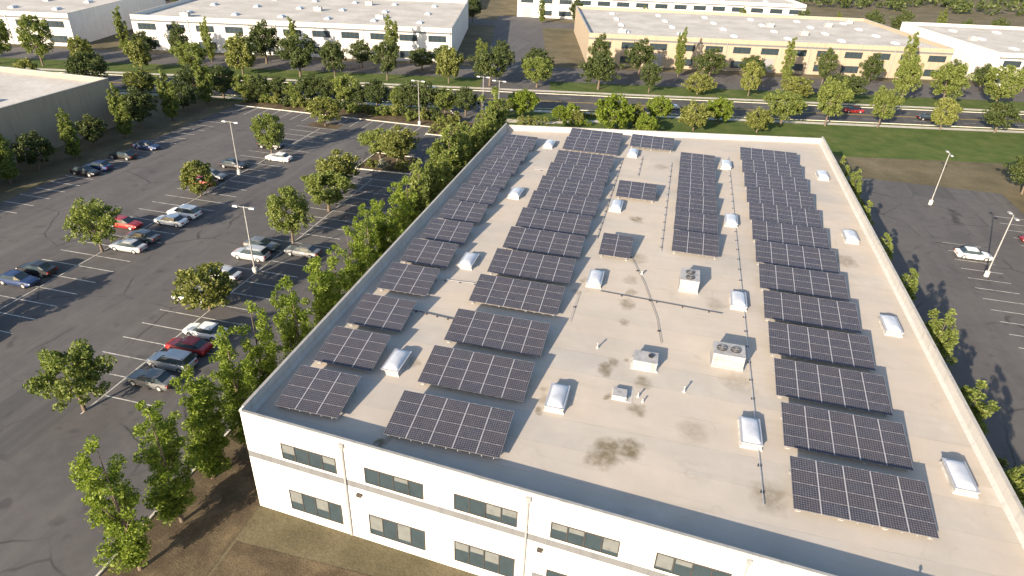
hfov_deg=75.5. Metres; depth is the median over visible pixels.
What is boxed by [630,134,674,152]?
solar array
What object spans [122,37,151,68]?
round tree
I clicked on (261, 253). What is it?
parked car
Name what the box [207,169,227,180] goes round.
parked car
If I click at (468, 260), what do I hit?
skylight
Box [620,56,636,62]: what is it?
window
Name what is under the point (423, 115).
shrub
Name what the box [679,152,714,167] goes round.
solar array
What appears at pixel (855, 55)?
window
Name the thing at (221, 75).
dense tree
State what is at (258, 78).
dense tree
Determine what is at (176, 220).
parked car
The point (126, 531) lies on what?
tree
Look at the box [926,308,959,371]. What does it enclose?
tree
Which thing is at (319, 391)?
solar array
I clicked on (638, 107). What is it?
round tree
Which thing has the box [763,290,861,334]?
solar array
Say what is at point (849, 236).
skylight
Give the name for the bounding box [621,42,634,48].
window
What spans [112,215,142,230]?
parked car
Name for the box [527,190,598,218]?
solar array
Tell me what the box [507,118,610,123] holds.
path
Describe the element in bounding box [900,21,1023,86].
office building
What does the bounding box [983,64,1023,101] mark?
parking tree
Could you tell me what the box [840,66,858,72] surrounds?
window
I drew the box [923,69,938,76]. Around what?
window
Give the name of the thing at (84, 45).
round tree
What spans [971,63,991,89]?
dense tree
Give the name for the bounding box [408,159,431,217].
tree
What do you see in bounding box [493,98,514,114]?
parking tree
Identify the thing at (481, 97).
palm tree
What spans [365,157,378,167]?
shrub
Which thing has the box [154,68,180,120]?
tree
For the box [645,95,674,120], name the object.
round tree
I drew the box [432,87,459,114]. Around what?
parking tree
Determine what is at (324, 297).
tree
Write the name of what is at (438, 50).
dense tree
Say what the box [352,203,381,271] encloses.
tree
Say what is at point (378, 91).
dense tree
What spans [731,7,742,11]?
window
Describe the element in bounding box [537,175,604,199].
solar array
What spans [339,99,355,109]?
shrub
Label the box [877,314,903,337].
skylight
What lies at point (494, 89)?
palm tree
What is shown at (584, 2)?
window
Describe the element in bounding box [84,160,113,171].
parked car
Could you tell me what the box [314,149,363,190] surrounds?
parking tree
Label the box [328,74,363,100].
parking tree
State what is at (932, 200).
lamp post
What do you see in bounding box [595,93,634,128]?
round tree
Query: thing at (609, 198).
conduit
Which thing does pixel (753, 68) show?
round tree
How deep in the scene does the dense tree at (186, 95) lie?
138.47 m
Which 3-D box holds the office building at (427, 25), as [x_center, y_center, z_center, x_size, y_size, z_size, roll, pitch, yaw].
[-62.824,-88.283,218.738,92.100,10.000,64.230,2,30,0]
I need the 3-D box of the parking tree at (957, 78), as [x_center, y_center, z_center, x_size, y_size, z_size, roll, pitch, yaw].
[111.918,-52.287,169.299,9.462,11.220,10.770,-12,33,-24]
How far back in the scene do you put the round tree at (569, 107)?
144.13 m
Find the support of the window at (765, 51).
in the office building at (736, 38)
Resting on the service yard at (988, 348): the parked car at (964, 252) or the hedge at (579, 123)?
the parked car at (964, 252)
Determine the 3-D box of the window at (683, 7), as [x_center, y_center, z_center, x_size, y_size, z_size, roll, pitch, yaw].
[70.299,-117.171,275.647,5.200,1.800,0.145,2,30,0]
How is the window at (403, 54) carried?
in the office building at (427, 25)
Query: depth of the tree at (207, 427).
50.49 m
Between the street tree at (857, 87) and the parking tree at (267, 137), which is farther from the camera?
the street tree at (857, 87)
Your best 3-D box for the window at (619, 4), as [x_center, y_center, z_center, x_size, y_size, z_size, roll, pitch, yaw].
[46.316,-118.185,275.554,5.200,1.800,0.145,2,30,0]
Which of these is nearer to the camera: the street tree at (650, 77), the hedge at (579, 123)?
the hedge at (579, 123)
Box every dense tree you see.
[8,130,58,169]
[73,113,107,146]
[114,86,158,127]
[127,30,157,51]
[163,21,188,51]
[170,81,201,111]
[209,64,236,98]
[225,31,255,56]
[243,18,283,63]
[245,73,271,94]
[262,74,288,98]
[296,72,324,100]
[313,75,340,98]
[314,41,343,61]
[346,86,367,105]
[348,39,373,67]
[362,78,392,106]
[393,80,424,109]
[407,80,444,109]
[408,47,436,70]
[431,44,462,62]
[452,86,480,115]
[468,0,481,21]
[490,39,515,72]
[521,46,555,68]
[568,0,582,20]
[588,33,612,67]
[624,37,657,75]
[692,46,728,75]
[738,55,773,78]
[794,10,811,15]
[814,47,838,83]
[859,52,885,79]
[865,9,885,24]
[889,9,915,29]
[940,59,966,81]
[961,18,976,24]
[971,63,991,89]
[991,18,1010,25]
[1002,155,1023,194]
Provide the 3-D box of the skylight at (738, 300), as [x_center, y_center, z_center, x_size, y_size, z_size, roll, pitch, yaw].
[21.852,1.110,63.727,1.560,0.746,2.980,9,31,11]
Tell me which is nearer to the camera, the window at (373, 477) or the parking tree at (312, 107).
the window at (373, 477)
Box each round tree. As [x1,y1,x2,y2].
[67,35,93,60]
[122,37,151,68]
[222,36,256,74]
[435,45,463,83]
[508,88,540,115]
[552,105,566,120]
[563,103,579,119]
[571,110,584,122]
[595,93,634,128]
[627,102,646,126]
[635,113,659,130]
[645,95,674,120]
[678,100,715,130]
[706,96,734,122]
[740,59,764,95]
[745,106,774,132]
[858,191,865,206]
[931,96,963,129]
[993,451,1011,479]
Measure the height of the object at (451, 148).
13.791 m
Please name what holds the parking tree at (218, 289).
on the parking lot
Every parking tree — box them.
[0,20,12,63]
[12,57,40,70]
[14,13,54,65]
[22,338,117,412]
[62,196,122,251]
[121,68,156,92]
[167,41,208,66]
[171,261,238,311]
[179,159,216,195]
[229,74,260,98]
[250,112,284,153]
[265,186,315,242]
[281,81,302,95]
[300,169,356,211]
[304,96,340,125]
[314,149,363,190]
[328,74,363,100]
[356,127,391,157]
[377,125,421,165]
[386,85,407,103]
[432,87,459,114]
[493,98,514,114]
[521,56,552,87]
[681,71,716,94]
[762,88,807,124]
[781,76,814,96]
[816,75,854,125]
[869,85,905,127]
[892,54,924,103]
[929,62,976,103]
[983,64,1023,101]
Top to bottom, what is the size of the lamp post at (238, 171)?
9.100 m
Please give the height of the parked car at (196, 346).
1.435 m
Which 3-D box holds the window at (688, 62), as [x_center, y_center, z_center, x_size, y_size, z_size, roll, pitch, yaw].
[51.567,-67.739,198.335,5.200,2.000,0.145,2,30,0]
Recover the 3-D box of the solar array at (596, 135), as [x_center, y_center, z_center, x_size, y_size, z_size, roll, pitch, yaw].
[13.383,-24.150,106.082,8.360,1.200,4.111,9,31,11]
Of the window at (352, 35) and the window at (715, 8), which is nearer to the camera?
the window at (352, 35)
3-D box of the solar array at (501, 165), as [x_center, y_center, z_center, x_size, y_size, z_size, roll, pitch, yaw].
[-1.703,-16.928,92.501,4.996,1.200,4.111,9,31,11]
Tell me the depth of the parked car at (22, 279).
77.16 m
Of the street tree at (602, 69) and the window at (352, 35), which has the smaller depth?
the street tree at (602, 69)
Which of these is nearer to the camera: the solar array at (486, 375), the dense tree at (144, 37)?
the solar array at (486, 375)
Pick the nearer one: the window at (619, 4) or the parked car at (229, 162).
the parked car at (229, 162)
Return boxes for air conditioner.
[678,268,699,293]
[710,341,745,371]
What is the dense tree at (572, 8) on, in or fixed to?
on the ground at (274, 530)
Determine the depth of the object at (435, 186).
88.86 m
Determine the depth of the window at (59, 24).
190.33 m
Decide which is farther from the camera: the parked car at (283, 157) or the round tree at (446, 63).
the round tree at (446, 63)
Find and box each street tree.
[64,51,108,77]
[171,63,215,96]
[275,33,315,76]
[318,39,349,78]
[369,39,399,80]
[466,46,508,85]
[577,52,625,89]
[640,63,662,92]
[821,73,869,95]
[982,101,1023,132]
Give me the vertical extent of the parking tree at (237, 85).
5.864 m
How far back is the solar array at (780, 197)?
86.02 m
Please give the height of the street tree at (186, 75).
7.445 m
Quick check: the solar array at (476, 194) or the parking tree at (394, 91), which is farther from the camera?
the parking tree at (394, 91)
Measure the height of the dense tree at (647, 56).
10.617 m
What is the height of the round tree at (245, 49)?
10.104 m
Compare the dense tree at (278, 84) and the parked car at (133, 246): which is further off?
the dense tree at (278, 84)
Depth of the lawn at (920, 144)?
149.71 m
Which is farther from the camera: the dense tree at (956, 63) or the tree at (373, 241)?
the dense tree at (956, 63)
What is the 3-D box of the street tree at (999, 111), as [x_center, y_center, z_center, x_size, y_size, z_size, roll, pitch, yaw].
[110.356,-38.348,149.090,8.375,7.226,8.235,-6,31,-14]
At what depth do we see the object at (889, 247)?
79.82 m
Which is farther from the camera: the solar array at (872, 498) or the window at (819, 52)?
the window at (819, 52)
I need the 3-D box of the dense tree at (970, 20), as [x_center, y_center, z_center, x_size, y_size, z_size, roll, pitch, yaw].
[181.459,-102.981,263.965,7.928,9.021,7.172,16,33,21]
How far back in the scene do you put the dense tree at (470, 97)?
143.41 m
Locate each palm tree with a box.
[477,94,486,118]
[491,86,500,94]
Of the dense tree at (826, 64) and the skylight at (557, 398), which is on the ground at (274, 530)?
the dense tree at (826, 64)
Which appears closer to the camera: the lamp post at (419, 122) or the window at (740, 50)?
the lamp post at (419, 122)
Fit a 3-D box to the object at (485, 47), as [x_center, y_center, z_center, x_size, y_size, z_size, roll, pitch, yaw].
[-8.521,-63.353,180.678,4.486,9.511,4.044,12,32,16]
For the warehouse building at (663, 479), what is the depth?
48.22 m
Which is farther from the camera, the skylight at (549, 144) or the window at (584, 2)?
the window at (584, 2)
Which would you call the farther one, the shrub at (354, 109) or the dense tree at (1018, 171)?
the shrub at (354, 109)
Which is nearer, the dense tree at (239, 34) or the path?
the path
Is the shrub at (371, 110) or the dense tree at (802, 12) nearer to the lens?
the shrub at (371, 110)
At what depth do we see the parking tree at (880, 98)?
147.60 m
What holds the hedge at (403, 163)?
on the planting bed
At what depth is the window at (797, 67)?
198.44 m
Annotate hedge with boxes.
[393,158,415,171]
[428,117,467,133]
[516,115,549,125]
[562,117,591,125]
[585,112,597,116]
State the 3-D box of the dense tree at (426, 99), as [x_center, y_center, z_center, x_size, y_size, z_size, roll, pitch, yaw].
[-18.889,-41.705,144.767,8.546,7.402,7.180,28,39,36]
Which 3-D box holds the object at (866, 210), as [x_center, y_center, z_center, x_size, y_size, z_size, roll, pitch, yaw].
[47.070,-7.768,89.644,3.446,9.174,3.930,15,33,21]
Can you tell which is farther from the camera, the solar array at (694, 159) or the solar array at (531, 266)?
the solar array at (694, 159)
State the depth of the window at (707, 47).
196.03 m
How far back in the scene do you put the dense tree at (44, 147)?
106.81 m
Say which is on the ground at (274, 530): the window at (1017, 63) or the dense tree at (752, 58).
the dense tree at (752, 58)
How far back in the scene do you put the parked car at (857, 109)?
161.20 m
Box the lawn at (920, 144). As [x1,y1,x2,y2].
[0,57,1023,163]
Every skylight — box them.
[380,348,412,376]
[458,252,479,269]
[508,187,523,199]
[543,140,555,148]
[543,382,570,414]
[585,269,604,288]
[609,199,622,212]
[627,148,638,157]
[720,160,731,169]
[724,213,737,227]
[729,290,747,311]
[737,415,762,450]
[815,170,829,180]
[840,229,859,244]
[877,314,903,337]
[939,458,979,497]
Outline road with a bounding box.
[104,75,1023,128]
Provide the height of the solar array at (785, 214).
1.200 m
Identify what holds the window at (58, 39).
in the office building at (90, 20)
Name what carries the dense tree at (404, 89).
on the ground at (274, 530)
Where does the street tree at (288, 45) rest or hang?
on the lawn at (920, 144)
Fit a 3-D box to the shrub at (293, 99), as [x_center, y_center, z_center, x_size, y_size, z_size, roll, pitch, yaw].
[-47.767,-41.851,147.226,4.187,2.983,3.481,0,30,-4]
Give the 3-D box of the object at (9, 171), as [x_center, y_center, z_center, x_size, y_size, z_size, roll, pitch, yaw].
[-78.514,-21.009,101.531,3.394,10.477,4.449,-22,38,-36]
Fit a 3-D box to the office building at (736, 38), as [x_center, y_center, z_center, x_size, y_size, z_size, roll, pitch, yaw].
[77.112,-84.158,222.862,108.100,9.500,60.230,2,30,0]
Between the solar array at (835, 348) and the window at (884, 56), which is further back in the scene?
the window at (884, 56)
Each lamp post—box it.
[222,120,240,174]
[232,204,257,273]
[411,80,424,124]
[928,150,953,204]
[983,211,1018,276]
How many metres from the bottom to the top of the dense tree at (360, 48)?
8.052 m
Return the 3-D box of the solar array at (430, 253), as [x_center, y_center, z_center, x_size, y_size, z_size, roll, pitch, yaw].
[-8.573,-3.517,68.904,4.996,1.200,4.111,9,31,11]
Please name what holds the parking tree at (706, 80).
on the lawn at (920, 144)
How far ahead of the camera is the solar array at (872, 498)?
42.03 m
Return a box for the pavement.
[13,67,1023,132]
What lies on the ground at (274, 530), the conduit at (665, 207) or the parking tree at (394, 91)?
the parking tree at (394, 91)
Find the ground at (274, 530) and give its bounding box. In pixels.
[0,0,1023,575]
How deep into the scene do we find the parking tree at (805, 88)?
169.49 m
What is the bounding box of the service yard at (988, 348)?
[847,176,1023,479]
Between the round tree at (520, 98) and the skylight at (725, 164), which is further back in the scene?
the round tree at (520, 98)
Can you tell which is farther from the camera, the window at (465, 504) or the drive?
the drive
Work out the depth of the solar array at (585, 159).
96.01 m
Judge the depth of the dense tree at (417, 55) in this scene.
180.69 m
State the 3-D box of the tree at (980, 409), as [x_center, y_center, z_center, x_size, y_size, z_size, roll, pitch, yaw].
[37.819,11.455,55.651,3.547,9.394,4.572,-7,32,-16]
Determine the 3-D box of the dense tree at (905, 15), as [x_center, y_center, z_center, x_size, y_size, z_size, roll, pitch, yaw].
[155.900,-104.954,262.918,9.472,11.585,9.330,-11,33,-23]
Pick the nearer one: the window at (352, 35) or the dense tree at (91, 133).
the dense tree at (91, 133)
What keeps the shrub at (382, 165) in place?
on the planting bed
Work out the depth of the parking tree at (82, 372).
56.90 m
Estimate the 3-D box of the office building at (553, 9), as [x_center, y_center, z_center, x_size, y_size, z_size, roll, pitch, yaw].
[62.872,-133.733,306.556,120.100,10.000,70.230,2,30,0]
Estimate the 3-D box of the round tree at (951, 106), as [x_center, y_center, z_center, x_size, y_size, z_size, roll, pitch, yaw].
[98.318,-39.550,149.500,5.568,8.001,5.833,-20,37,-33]
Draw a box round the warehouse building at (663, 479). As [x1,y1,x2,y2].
[239,123,1023,575]
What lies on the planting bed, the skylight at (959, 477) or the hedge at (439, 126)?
the hedge at (439, 126)
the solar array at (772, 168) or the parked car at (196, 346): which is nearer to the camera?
the parked car at (196, 346)
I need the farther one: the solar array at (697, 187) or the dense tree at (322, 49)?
the dense tree at (322, 49)
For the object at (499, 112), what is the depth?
117.78 m
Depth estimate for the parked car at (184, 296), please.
75.53 m
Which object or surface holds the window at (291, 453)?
in the warehouse building at (663, 479)
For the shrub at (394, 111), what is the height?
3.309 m
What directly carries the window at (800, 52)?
in the office building at (736, 38)
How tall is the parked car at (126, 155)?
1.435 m
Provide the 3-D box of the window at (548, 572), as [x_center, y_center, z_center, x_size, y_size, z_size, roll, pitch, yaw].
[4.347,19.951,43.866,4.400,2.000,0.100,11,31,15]
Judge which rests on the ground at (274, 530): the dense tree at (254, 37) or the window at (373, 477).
the dense tree at (254, 37)
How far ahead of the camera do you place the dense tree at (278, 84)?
148.27 m
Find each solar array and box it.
[274,365,360,419]
[314,326,390,372]
[346,293,415,333]
[377,262,439,297]
[383,390,513,459]
[400,238,457,269]
[417,345,534,403]
[420,218,473,246]
[438,199,487,225]
[444,308,549,358]
[453,183,499,207]
[467,169,510,191]
[469,274,564,316]
[479,157,519,176]
[487,248,575,285]
[490,145,528,164]
[501,134,537,151]
[502,226,584,260]
[515,207,591,236]
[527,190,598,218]
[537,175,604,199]
[546,162,609,185]
[554,150,614,171]
[562,136,619,156]
[569,128,622,142]
[599,233,632,260]
[616,180,656,202]
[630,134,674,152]
[671,230,718,258]
[673,210,717,234]
[675,193,716,214]
[677,178,715,197]
[678,164,715,181]
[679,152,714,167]
[740,147,797,164]
[742,158,802,177]
[744,171,808,192]
[746,186,814,209]
[749,202,821,228]
[751,220,829,249]
[755,240,838,273]
[758,263,848,301]
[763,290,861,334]
[767,321,875,371]
[773,358,892,416]
[780,402,913,471]
[789,456,938,538]
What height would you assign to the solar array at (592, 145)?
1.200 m
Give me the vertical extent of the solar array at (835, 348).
1.200 m
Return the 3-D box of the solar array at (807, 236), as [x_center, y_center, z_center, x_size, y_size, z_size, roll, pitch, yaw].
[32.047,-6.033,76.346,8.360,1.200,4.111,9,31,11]
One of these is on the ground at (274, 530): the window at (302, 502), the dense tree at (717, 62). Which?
the dense tree at (717, 62)
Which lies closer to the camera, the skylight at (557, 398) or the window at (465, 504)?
the window at (465, 504)
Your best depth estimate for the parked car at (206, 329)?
69.50 m
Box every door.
[345,44,355,58]
[522,7,530,16]
[531,572,543,575]
[653,54,662,66]
[762,59,773,72]
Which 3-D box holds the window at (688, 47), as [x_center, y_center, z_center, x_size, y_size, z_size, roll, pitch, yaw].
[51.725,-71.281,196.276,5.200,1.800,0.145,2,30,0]
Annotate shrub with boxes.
[241,91,255,102]
[250,92,265,101]
[259,92,271,102]
[268,92,282,103]
[278,95,290,106]
[288,94,305,107]
[294,95,311,107]
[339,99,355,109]
[346,102,362,112]
[360,102,373,111]
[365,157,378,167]
[366,106,376,114]
[373,104,391,115]
[375,158,389,169]
[387,102,402,115]
[397,106,413,118]
[405,109,417,121]
[416,107,430,119]
[426,108,441,120]
[446,111,461,122]
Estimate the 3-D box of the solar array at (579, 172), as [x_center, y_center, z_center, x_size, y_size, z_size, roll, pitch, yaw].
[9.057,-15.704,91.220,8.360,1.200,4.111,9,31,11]
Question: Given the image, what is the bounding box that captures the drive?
[0,16,1023,101]
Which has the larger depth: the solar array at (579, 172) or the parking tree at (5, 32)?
the parking tree at (5, 32)
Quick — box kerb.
[58,72,1023,575]
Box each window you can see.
[46,21,64,27]
[50,35,67,42]
[137,23,155,29]
[166,24,184,30]
[195,25,214,32]
[199,42,217,49]
[224,26,243,33]
[280,443,336,473]
[283,29,300,35]
[289,489,343,524]
[312,30,329,37]
[341,32,358,38]
[364,467,423,499]
[368,514,425,550]
[370,33,385,39]
[399,34,416,40]
[400,50,411,57]
[428,35,445,42]
[454,493,517,527]
[454,540,514,575]
[521,0,532,2]
[540,0,552,3]
[544,10,551,15]
[546,569,567,575]
[550,521,619,557]
[558,11,570,16]
[559,0,571,4]
[579,0,590,4]
[598,1,609,5]
[617,2,628,6]
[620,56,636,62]
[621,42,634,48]
[636,3,648,7]
[650,43,666,49]
[653,552,731,575]
[655,4,667,8]
[674,5,686,9]
[675,59,692,65]
[678,45,694,51]
[693,5,705,10]
[705,46,722,52]
[712,6,724,10]
[730,61,745,67]
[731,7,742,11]
[733,47,750,53]
[750,8,763,12]
[761,48,778,54]
[770,9,782,13]
[789,10,801,14]
[791,64,803,70]
[793,50,806,55]
[813,65,829,71]
[816,51,834,56]
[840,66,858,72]
[844,52,862,58]
[873,53,890,59]
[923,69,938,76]
[927,55,946,62]
[1002,61,1021,67]
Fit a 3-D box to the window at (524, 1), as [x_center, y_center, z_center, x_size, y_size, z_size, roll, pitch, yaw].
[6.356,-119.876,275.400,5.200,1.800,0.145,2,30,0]
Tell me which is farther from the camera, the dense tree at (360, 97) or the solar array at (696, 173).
the dense tree at (360, 97)
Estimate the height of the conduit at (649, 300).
0.143 m
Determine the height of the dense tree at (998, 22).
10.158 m
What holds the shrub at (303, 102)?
on the planting bed
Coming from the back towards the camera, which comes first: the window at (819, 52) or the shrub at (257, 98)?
the window at (819, 52)
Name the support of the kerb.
on the ground at (274, 530)
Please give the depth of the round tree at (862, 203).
100.45 m
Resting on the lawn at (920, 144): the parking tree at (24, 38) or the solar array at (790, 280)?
the parking tree at (24, 38)
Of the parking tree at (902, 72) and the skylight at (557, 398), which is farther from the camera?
the parking tree at (902, 72)
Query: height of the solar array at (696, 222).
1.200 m
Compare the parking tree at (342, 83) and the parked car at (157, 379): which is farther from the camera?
the parking tree at (342, 83)
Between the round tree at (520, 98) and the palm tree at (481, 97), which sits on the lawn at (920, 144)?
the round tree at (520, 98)
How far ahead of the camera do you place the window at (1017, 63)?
191.02 m
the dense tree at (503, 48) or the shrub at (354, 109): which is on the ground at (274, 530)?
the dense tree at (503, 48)
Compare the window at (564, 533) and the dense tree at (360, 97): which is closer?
the window at (564, 533)
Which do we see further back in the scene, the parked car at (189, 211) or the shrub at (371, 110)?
the shrub at (371, 110)
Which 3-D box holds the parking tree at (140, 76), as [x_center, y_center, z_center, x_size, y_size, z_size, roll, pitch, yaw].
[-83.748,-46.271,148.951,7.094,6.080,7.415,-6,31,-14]
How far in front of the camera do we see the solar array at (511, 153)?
97.06 m
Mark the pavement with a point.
(802, 122)
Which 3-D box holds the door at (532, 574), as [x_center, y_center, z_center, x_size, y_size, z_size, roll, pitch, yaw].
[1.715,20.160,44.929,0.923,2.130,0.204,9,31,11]
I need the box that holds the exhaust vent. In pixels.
[611,386,633,402]
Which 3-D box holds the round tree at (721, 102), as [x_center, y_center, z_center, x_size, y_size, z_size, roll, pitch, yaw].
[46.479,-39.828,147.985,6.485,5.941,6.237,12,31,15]
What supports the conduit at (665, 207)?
on the warehouse building at (663, 479)
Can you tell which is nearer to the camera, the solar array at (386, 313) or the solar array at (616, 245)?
the solar array at (386, 313)
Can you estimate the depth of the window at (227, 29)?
190.21 m
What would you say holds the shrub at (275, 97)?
on the planting bed
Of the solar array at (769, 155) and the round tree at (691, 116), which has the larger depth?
the round tree at (691, 116)
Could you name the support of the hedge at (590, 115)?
on the lawn at (920, 144)
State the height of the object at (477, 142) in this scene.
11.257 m
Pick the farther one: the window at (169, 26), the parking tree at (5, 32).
the window at (169, 26)
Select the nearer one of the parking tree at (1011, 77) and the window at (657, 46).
the parking tree at (1011, 77)
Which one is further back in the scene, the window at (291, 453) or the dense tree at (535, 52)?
the dense tree at (535, 52)
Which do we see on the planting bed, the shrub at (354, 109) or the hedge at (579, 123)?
the shrub at (354, 109)
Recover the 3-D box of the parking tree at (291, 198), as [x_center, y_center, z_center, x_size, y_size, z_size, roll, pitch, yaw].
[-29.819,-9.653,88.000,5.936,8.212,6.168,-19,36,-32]
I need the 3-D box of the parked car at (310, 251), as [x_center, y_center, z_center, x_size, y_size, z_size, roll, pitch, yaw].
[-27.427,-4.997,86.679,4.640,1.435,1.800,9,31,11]
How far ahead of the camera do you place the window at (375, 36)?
190.42 m
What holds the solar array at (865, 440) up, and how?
on the warehouse building at (663, 479)
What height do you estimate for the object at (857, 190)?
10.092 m
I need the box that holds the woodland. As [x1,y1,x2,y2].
[795,0,1023,15]
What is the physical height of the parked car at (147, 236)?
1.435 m
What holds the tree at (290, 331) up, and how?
on the planting bed
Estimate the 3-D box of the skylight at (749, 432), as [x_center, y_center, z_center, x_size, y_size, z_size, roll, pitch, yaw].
[17.169,10.307,47.546,1.560,0.746,2.980,9,31,11]
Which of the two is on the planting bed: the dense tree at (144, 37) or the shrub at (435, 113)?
the shrub at (435, 113)
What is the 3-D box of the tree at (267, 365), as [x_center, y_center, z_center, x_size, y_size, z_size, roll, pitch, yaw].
[-21.528,6.356,57.247,4.245,12.090,4.803,1,30,-3]
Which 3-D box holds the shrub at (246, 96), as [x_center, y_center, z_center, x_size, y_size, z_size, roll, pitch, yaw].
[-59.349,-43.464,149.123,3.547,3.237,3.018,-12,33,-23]
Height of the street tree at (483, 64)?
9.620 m
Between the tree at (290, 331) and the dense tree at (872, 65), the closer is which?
the tree at (290, 331)
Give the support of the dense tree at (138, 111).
on the ground at (274, 530)
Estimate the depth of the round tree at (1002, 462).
51.42 m
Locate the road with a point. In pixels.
(811, 112)
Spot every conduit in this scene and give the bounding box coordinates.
[412,309,452,319]
[596,158,622,238]
[602,291,721,313]
[630,257,660,339]
[660,163,671,250]
[727,158,763,505]
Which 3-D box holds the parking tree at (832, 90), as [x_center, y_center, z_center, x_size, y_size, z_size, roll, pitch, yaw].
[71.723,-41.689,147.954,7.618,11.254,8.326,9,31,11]
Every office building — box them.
[0,0,165,45]
[0,66,115,161]
[129,0,468,61]
[517,0,806,18]
[574,6,954,79]
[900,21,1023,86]
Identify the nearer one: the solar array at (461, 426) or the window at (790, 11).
the solar array at (461, 426)
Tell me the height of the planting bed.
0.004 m
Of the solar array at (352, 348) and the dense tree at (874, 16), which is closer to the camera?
the solar array at (352, 348)
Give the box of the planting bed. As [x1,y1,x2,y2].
[100,100,473,575]
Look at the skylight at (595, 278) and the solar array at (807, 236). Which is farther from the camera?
the solar array at (807, 236)
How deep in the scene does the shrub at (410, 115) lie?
141.21 m
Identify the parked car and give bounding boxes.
[0,269,39,288]
[16,260,57,277]
[70,164,100,176]
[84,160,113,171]
[108,149,136,160]
[109,238,147,253]
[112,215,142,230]
[123,229,160,243]
[125,368,175,391]
[133,140,160,150]
[146,348,197,373]
[153,213,188,227]
[164,335,212,356]
[167,204,201,219]
[171,288,205,303]
[182,321,228,341]
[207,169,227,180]
[210,266,242,279]
[219,158,247,168]
[231,244,270,262]
[243,236,279,251]
[257,140,284,149]
[265,152,292,162]
[284,243,321,258]
[843,106,863,112]
[916,113,930,120]
[954,246,992,261]
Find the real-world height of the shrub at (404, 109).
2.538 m
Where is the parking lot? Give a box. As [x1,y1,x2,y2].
[0,105,1023,575]
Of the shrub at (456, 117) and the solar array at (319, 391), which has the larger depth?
the shrub at (456, 117)
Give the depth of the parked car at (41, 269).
79.40 m
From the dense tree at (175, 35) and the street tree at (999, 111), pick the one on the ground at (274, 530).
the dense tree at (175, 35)
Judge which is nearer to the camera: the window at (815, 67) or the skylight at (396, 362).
the skylight at (396, 362)
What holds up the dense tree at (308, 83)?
on the lawn at (920, 144)
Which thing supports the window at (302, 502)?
in the warehouse building at (663, 479)

